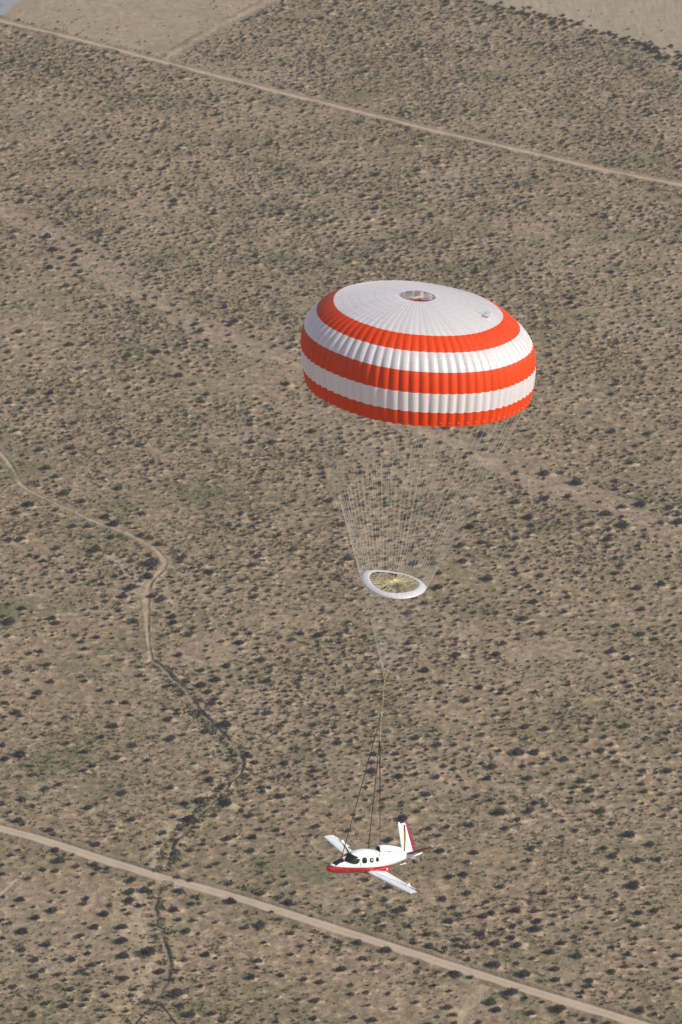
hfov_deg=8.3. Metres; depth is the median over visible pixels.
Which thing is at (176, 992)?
desert shrub
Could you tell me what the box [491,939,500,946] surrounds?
desert shrub
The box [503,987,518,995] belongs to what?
desert shrub
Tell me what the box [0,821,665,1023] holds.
dirt road
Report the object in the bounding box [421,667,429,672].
desert shrub
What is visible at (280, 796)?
desert shrub
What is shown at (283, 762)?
desert shrub
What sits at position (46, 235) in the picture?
desert shrub
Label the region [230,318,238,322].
desert shrub
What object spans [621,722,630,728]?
desert shrub
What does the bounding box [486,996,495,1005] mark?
desert shrub
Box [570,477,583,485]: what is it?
desert shrub
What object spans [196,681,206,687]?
desert shrub
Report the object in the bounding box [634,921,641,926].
desert shrub
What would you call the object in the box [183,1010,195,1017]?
desert shrub
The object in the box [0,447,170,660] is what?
track
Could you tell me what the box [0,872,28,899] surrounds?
track
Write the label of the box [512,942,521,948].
desert shrub
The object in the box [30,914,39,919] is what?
desert shrub
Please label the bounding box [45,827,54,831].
desert shrub
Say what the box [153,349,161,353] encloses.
desert shrub
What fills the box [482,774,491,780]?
desert shrub
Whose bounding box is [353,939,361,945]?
desert shrub
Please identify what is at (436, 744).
desert shrub
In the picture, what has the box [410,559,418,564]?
desert shrub
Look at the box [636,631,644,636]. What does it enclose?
desert shrub
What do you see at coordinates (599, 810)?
desert shrub
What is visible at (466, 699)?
desert shrub
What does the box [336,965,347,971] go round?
desert shrub
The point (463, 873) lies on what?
desert shrub
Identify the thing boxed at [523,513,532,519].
desert shrub
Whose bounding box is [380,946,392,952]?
desert shrub
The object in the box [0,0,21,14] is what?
paved road
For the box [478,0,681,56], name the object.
field
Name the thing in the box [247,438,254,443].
desert shrub
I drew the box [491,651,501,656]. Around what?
desert shrub
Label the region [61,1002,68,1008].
desert shrub
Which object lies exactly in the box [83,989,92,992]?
desert shrub
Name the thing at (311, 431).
desert shrub
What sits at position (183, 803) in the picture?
desert shrub
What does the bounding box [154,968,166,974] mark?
desert shrub
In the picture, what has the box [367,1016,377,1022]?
desert shrub
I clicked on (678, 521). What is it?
desert shrub
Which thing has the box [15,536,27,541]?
desert shrub
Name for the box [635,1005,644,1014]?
desert shrub
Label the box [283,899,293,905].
desert shrub
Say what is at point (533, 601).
desert shrub
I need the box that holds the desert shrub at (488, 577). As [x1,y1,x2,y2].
[482,573,493,580]
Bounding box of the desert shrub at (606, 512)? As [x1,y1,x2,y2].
[599,510,613,515]
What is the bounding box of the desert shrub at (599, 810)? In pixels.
[595,806,605,813]
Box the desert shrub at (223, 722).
[218,719,231,727]
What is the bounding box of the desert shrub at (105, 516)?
[101,513,108,518]
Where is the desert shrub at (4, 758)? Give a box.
[0,755,9,761]
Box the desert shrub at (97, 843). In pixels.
[92,841,100,846]
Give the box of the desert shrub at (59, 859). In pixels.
[55,856,65,863]
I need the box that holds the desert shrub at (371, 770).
[366,767,375,772]
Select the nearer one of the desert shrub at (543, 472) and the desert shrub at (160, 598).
the desert shrub at (160, 598)
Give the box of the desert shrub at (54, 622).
[51,620,60,624]
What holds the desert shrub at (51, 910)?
on the ground
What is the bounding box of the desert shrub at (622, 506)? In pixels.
[617,504,626,508]
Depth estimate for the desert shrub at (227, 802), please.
994.30 m
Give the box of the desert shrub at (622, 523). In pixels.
[616,520,630,528]
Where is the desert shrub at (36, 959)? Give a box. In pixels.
[31,956,38,962]
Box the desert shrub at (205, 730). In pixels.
[200,728,208,732]
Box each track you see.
[0,210,681,539]
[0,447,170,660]
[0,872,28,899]
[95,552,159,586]
[158,0,279,60]
[444,982,498,1023]
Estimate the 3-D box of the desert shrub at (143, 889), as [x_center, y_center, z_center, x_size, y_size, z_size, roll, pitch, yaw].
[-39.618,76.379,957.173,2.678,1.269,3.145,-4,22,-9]
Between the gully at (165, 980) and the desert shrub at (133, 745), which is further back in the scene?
the desert shrub at (133, 745)
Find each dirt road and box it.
[0,17,681,188]
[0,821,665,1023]
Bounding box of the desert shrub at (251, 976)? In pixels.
[245,973,255,979]
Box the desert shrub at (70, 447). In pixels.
[66,445,74,449]
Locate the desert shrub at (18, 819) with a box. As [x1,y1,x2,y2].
[13,817,23,822]
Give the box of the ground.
[0,0,681,1023]
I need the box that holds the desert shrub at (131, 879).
[126,876,135,883]
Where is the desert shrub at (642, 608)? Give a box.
[636,606,645,610]
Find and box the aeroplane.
[324,821,439,894]
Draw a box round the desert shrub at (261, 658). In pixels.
[257,656,266,661]
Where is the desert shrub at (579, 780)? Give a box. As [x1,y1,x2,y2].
[577,778,586,783]
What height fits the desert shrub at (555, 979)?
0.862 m
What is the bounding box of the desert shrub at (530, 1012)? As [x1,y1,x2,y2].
[526,1010,536,1015]
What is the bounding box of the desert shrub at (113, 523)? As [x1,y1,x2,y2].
[107,519,118,526]
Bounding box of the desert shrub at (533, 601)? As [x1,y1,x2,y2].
[528,598,538,603]
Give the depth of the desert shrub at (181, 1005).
910.85 m
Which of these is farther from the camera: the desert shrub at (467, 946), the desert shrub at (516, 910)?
the desert shrub at (516, 910)
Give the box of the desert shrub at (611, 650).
[606,648,615,653]
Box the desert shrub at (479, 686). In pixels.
[475,684,482,689]
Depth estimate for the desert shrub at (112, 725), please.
1030.67 m
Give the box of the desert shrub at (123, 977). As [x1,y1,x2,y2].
[118,975,129,980]
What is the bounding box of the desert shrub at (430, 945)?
[425,943,433,948]
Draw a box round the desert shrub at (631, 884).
[626,879,639,889]
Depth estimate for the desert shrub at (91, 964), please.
926.56 m
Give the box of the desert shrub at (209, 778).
[206,776,213,782]
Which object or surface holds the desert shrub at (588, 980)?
on the ground
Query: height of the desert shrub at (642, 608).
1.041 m
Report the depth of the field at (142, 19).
1549.11 m
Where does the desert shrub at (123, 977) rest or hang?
on the ground
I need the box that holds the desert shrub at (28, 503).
[24,500,33,506]
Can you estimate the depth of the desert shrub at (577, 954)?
929.98 m
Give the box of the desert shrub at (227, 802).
[218,798,231,807]
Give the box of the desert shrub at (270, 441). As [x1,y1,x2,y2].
[267,439,276,444]
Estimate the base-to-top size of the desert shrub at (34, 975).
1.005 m
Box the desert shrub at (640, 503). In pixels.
[635,499,646,507]
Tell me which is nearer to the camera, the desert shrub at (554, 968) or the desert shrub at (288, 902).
the desert shrub at (554, 968)
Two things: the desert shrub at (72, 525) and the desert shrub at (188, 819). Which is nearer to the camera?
the desert shrub at (188, 819)
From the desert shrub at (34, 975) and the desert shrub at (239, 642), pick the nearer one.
the desert shrub at (34, 975)
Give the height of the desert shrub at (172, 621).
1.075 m
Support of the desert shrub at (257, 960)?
on the ground
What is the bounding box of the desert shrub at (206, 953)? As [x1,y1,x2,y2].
[202,951,209,956]
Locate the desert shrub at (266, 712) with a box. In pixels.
[263,710,273,715]
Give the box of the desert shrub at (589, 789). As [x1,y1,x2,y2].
[585,786,595,792]
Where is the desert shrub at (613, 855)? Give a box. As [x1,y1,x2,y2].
[610,853,616,858]
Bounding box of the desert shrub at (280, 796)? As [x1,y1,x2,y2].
[276,793,285,798]
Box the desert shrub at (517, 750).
[512,747,524,755]
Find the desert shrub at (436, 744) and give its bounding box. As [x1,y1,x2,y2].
[432,741,441,746]
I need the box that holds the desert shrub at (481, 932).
[475,930,485,936]
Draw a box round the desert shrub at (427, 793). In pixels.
[422,791,430,796]
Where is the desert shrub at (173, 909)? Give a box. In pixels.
[168,906,177,912]
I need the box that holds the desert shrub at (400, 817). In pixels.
[397,814,408,822]
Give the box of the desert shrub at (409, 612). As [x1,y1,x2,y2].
[404,609,413,614]
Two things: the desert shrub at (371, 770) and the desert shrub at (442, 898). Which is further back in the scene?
the desert shrub at (371, 770)
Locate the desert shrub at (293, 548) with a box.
[288,546,298,550]
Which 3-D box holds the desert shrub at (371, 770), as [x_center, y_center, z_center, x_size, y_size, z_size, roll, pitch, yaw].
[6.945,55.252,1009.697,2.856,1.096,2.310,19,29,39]
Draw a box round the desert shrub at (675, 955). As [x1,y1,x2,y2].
[671,953,681,957]
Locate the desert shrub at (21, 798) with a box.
[18,796,26,800]
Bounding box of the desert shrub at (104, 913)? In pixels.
[100,910,107,917]
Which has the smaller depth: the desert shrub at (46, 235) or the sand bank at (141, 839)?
the sand bank at (141, 839)
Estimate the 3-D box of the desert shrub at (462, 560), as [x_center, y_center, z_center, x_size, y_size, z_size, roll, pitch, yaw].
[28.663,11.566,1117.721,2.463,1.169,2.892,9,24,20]
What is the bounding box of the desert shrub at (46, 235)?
[42,232,50,238]
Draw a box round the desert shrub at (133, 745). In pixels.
[128,743,137,748]
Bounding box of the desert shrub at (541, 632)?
[539,630,546,635]
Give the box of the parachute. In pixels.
[301,280,535,853]
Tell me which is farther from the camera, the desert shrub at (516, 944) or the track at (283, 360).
the track at (283, 360)
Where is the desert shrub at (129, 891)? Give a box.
[124,888,134,894]
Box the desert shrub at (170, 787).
[166,784,173,789]
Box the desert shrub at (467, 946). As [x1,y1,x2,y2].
[462,943,471,949]
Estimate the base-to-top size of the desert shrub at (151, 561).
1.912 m
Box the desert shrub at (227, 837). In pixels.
[224,835,231,840]
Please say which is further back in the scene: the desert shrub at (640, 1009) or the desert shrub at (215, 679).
the desert shrub at (215, 679)
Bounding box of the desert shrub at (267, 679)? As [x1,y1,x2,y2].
[263,677,271,682]
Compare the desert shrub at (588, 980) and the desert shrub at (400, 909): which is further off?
the desert shrub at (400, 909)
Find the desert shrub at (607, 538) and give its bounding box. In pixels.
[603,536,613,541]
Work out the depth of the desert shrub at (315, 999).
912.67 m
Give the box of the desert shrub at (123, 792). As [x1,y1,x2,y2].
[118,790,127,795]
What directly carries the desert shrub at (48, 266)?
on the ground
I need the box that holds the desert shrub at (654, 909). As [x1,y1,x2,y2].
[650,907,658,912]
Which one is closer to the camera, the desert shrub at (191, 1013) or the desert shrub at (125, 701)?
the desert shrub at (191, 1013)
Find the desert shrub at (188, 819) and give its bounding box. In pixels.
[181,815,197,823]
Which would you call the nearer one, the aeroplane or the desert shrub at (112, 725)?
the aeroplane
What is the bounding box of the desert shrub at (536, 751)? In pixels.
[529,748,538,755]
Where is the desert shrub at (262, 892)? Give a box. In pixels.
[256,890,265,895]
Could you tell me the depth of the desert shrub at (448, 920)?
943.80 m
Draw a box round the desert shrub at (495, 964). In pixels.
[488,960,500,969]
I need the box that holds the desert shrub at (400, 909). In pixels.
[392,905,407,912]
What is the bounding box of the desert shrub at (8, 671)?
[4,669,12,674]
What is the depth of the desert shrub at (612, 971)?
923.94 m
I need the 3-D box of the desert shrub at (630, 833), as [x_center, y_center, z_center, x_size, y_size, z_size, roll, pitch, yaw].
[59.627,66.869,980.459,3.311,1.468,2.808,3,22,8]
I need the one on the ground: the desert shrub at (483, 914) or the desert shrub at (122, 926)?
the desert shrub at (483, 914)
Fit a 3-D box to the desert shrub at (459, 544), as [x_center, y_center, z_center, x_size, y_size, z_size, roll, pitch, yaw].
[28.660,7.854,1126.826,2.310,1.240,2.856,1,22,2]
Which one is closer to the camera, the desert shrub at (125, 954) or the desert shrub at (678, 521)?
the desert shrub at (125, 954)
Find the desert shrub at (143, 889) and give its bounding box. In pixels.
[140,885,151,892]
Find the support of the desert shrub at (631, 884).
on the ground
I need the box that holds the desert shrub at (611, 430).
[608,428,615,432]
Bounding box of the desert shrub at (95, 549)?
[91,546,102,552]
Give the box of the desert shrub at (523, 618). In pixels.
[517,615,527,620]
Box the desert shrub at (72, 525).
[68,523,76,528]
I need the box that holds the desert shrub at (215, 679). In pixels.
[209,676,221,681]
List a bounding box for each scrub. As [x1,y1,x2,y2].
[0,0,681,1023]
[0,15,681,1023]
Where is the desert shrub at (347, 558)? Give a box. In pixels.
[344,555,351,560]
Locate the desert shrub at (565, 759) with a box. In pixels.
[558,756,568,761]
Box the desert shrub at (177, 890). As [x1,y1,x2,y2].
[174,888,183,893]
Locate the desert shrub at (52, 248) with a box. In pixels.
[48,246,57,250]
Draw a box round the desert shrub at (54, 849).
[51,847,59,851]
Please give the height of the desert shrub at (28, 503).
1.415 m
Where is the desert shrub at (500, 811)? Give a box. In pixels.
[493,808,507,815]
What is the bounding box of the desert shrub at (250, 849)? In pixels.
[246,847,255,853]
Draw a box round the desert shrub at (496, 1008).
[491,1006,500,1012]
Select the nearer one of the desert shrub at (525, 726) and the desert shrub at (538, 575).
the desert shrub at (525, 726)
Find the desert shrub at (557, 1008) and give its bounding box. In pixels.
[551,1004,566,1013]
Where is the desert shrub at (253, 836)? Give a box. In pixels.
[247,834,256,839]
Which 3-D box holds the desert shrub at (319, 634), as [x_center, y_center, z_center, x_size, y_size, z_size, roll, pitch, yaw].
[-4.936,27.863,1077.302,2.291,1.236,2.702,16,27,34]
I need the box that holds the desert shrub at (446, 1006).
[444,1004,452,1010]
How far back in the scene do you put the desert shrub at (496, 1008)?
909.14 m
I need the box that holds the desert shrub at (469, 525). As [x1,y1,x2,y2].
[465,523,475,528]
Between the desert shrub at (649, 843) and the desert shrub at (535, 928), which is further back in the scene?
the desert shrub at (649, 843)
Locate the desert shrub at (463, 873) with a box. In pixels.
[460,871,467,876]
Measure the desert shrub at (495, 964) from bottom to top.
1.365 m
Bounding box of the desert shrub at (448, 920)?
[444,917,453,923]
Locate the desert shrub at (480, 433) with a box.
[477,430,487,437]
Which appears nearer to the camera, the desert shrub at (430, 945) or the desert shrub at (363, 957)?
the desert shrub at (363, 957)
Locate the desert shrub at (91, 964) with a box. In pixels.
[87,962,97,966]
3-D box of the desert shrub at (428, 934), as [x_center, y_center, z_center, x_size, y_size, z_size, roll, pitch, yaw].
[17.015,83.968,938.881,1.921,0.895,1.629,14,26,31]
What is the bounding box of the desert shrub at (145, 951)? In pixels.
[140,945,156,957]
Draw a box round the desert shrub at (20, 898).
[16,896,25,901]
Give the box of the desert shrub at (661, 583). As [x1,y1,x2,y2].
[657,580,665,586]
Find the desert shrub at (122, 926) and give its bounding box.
[116,923,127,928]
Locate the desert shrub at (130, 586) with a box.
[125,583,137,590]
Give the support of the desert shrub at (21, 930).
on the ground
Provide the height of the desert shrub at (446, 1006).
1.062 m
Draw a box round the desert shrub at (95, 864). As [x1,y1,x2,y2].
[90,861,98,867]
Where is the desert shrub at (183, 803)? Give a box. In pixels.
[180,801,188,805]
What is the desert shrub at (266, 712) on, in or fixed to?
on the ground
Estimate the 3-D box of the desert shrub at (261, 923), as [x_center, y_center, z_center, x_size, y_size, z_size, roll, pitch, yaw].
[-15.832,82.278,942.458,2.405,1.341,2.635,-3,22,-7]
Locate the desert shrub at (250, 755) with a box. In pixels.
[243,753,253,757]
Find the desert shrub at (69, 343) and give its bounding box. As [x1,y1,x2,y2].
[65,342,73,345]
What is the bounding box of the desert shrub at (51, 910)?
[47,906,57,913]
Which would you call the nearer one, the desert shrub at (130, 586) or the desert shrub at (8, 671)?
the desert shrub at (8, 671)
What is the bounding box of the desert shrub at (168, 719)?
[164,716,172,721]
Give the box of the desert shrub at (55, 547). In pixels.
[52,545,60,550]
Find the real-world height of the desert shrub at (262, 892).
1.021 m
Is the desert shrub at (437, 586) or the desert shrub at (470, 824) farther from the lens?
the desert shrub at (437, 586)
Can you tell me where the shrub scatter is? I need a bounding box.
[0,0,681,1023]
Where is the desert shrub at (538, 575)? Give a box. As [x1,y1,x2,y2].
[536,573,543,577]
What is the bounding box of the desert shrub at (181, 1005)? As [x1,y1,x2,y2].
[176,1002,185,1008]
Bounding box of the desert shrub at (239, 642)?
[233,640,244,644]
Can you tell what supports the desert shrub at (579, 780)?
on the ground
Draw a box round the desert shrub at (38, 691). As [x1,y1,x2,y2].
[34,689,42,695]
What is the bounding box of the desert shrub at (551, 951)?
[545,949,555,953]
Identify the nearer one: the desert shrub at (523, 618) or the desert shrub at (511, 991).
the desert shrub at (511, 991)
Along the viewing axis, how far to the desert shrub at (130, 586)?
1102.48 m
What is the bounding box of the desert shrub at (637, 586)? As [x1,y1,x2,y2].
[632,584,642,590]
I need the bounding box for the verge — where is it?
[0,0,42,17]
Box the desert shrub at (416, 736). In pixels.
[412,735,419,739]
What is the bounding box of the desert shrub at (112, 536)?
[107,534,114,539]
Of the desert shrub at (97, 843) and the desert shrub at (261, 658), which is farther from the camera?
the desert shrub at (261, 658)
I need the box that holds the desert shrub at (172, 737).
[165,734,175,740]
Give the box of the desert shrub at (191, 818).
[183,814,196,822]
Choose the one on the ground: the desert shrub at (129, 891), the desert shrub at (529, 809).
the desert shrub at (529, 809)
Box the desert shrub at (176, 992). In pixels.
[170,988,184,998]
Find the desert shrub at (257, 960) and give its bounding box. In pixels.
[253,958,261,962]
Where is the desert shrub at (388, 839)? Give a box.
[384,836,393,842]
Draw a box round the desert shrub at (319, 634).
[313,632,323,637]
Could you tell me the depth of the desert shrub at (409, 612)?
1089.03 m
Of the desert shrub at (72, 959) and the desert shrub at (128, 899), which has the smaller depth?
the desert shrub at (72, 959)
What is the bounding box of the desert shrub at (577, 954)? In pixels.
[571,951,584,958]
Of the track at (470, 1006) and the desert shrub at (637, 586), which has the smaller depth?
the track at (470, 1006)
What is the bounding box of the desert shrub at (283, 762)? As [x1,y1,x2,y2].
[280,760,288,765]
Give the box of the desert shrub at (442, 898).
[439,896,446,900]
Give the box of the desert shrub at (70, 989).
[66,986,74,991]
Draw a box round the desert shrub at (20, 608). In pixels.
[18,606,26,610]
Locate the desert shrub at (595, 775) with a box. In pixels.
[592,773,600,778]
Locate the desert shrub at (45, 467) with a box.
[41,464,51,469]
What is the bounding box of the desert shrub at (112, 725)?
[107,722,118,728]
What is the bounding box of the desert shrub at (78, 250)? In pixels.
[73,248,82,252]
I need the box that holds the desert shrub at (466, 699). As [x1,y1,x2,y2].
[463,696,470,702]
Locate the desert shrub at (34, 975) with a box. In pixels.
[31,973,38,978]
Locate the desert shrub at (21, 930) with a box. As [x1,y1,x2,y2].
[17,927,27,934]
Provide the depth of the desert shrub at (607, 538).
1130.36 m
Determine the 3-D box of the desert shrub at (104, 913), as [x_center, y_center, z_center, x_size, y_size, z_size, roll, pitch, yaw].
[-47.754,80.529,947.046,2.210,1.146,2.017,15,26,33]
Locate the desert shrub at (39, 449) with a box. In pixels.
[36,447,44,451]
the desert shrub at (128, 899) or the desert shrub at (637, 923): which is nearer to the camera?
the desert shrub at (637, 923)
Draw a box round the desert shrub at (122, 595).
[119,592,127,598]
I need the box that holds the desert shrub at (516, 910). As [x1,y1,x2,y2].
[510,907,520,913]
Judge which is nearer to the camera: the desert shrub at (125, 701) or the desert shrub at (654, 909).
the desert shrub at (654, 909)
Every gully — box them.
[123,880,183,1023]
[140,658,253,873]
[151,1002,182,1023]
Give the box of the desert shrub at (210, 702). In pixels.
[207,700,215,704]
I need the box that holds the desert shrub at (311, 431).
[308,428,316,433]
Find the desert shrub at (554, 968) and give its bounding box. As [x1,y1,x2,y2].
[550,966,559,971]
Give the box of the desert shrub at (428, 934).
[422,932,430,936]
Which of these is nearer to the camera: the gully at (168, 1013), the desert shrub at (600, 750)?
the gully at (168, 1013)
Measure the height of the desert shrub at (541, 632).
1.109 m
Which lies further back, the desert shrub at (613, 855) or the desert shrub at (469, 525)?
the desert shrub at (469, 525)
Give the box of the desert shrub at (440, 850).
[435,848,444,852]
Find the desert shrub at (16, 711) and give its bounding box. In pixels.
[12,709,21,714]
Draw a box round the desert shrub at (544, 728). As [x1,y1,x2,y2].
[541,726,550,730]
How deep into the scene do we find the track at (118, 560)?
1115.31 m
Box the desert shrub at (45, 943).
[41,940,51,946]
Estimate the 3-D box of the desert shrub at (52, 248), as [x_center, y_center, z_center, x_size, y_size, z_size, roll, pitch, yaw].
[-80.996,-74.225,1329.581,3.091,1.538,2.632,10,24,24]
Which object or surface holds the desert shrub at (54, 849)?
on the ground
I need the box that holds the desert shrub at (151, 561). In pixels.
[144,557,159,565]
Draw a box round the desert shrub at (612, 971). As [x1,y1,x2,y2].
[608,969,616,974]
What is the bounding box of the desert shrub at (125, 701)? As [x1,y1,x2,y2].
[120,699,128,704]
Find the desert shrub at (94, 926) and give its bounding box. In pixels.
[89,923,98,929]
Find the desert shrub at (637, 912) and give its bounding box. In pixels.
[634,910,643,914]
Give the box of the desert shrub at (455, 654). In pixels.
[450,652,461,657]
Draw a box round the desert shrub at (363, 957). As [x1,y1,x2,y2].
[358,955,367,960]
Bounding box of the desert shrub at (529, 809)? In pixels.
[526,806,534,813]
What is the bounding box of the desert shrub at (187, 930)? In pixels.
[182,927,190,933]
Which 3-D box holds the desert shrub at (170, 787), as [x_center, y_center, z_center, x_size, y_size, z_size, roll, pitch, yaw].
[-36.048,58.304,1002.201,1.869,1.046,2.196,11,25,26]
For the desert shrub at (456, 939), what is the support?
on the ground
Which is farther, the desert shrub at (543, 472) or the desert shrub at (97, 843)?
the desert shrub at (543, 472)
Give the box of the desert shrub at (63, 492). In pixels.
[59,489,69,495]
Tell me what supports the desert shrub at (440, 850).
on the ground
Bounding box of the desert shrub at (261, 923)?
[256,919,266,928]
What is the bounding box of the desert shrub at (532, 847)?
[528,845,534,850]
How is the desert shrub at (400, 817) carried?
on the ground
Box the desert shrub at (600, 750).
[597,747,604,752]
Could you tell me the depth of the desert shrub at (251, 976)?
921.57 m
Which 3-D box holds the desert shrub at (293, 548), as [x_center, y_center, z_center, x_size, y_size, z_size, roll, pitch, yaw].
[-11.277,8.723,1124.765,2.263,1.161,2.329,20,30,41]
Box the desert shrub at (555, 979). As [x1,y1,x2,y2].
[551,977,559,981]
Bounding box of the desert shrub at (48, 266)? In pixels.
[45,264,53,268]
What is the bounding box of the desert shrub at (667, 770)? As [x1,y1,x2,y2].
[662,767,672,773]
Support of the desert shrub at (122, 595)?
on the ground
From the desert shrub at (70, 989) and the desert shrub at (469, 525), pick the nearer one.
the desert shrub at (70, 989)
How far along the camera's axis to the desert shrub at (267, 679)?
1053.23 m
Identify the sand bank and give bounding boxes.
[85,880,197,1023]
[116,654,261,873]
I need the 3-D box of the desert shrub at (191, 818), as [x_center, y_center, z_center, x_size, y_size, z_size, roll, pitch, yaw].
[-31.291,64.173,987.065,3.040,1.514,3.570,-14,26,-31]
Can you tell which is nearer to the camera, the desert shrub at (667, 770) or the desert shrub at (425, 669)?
the desert shrub at (667, 770)
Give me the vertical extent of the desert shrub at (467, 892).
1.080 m
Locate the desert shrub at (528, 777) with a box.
[523,775,532,780]
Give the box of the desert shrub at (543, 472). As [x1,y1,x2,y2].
[539,469,549,475]
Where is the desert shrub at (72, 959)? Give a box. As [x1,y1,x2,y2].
[67,956,76,961]
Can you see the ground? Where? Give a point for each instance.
(328, 886)
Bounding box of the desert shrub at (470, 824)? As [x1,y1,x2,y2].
[465,822,474,827]
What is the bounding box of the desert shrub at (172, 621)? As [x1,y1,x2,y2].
[168,619,177,624]
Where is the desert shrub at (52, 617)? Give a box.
[47,615,55,619]
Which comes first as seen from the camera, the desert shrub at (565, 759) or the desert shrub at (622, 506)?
the desert shrub at (565, 759)
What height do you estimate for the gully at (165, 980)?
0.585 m
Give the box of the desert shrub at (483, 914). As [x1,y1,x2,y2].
[479,912,487,918]
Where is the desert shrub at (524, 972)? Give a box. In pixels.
[519,968,530,977]
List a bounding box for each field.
[0,0,258,55]
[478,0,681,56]
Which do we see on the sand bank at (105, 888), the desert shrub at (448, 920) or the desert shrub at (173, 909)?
the desert shrub at (173, 909)
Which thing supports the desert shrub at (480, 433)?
on the ground
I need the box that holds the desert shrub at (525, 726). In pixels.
[521,723,530,729]
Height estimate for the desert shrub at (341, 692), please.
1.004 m
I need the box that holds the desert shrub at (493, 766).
[488,762,497,769]
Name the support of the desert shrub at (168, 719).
on the ground
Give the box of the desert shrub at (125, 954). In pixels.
[119,951,129,958]
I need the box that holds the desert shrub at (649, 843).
[645,841,655,846]
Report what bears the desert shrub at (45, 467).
on the ground
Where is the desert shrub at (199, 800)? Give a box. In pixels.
[194,796,205,803]
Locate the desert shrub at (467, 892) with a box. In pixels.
[464,890,471,895]
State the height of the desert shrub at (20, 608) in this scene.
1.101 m
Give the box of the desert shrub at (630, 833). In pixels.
[620,830,635,837]
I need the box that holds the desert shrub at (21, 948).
[17,946,25,951]
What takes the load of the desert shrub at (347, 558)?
on the ground
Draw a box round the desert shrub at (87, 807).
[84,804,92,809]
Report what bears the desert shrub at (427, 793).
on the ground
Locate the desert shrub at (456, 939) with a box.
[454,937,461,941]
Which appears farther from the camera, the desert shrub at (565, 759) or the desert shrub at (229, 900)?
the desert shrub at (565, 759)
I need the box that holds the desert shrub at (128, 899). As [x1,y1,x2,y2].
[125,896,134,903]
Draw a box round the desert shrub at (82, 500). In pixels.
[78,498,85,503]
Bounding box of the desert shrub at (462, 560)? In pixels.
[458,558,466,563]
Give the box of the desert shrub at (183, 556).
[178,554,187,557]
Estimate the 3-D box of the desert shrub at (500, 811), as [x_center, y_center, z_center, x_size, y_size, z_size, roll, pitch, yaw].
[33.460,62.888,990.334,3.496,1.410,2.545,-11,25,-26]
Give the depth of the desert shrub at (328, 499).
1153.71 m
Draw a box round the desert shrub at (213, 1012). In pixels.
[208,1010,217,1015]
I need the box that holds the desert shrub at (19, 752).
[14,749,25,757]
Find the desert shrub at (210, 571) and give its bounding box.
[205,569,214,574]
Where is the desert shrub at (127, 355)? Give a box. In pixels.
[123,353,132,357]
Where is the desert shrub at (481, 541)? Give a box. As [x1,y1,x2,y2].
[477,540,485,544]
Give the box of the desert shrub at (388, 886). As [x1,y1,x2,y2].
[384,884,393,888]
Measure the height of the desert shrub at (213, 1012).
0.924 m
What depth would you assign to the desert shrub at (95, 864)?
967.64 m
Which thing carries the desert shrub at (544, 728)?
on the ground
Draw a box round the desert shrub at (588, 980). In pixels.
[585,977,593,982]
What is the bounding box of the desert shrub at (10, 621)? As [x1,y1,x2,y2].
[4,616,15,625]
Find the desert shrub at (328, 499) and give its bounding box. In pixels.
[325,497,333,502]
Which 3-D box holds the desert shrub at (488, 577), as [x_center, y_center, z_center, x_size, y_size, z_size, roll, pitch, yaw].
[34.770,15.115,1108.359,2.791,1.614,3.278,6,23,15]
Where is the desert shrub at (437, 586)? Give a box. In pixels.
[432,584,442,589]
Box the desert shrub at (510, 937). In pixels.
[507,934,514,940]
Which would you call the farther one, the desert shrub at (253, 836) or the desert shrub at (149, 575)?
the desert shrub at (149, 575)
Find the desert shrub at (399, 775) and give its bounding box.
[394,773,402,778]
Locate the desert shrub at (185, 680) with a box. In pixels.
[182,678,189,683]
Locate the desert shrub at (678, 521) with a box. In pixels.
[674,517,681,524]
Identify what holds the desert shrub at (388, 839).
on the ground
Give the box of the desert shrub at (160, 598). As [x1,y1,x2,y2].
[156,595,167,601]
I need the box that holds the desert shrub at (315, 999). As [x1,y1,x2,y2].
[311,997,320,1003]
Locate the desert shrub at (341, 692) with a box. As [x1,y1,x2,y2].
[337,690,345,694]
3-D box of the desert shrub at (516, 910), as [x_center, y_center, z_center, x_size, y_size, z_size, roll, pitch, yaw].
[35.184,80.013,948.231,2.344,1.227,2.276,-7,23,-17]
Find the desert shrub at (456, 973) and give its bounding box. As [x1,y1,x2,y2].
[451,970,462,976]
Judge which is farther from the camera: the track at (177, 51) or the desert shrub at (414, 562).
the track at (177, 51)
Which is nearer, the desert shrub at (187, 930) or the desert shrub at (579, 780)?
the desert shrub at (187, 930)
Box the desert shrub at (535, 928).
[530,925,544,932]
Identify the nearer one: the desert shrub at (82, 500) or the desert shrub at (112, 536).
the desert shrub at (112, 536)
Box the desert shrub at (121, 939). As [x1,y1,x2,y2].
[115,936,127,943]
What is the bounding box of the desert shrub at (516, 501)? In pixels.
[510,499,519,504]
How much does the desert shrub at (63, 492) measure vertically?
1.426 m
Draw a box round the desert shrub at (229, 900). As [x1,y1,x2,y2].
[226,897,237,904]
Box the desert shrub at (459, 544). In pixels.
[456,542,465,548]
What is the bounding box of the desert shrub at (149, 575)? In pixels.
[142,572,152,578]
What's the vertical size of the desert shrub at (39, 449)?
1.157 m
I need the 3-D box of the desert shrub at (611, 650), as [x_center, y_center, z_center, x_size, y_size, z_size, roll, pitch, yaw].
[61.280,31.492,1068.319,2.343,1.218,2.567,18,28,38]
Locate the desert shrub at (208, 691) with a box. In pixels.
[204,688,213,694]
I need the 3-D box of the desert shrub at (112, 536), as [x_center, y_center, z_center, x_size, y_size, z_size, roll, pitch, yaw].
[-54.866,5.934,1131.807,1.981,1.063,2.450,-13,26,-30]
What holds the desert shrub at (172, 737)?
on the ground
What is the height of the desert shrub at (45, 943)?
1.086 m
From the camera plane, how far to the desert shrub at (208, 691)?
1047.72 m

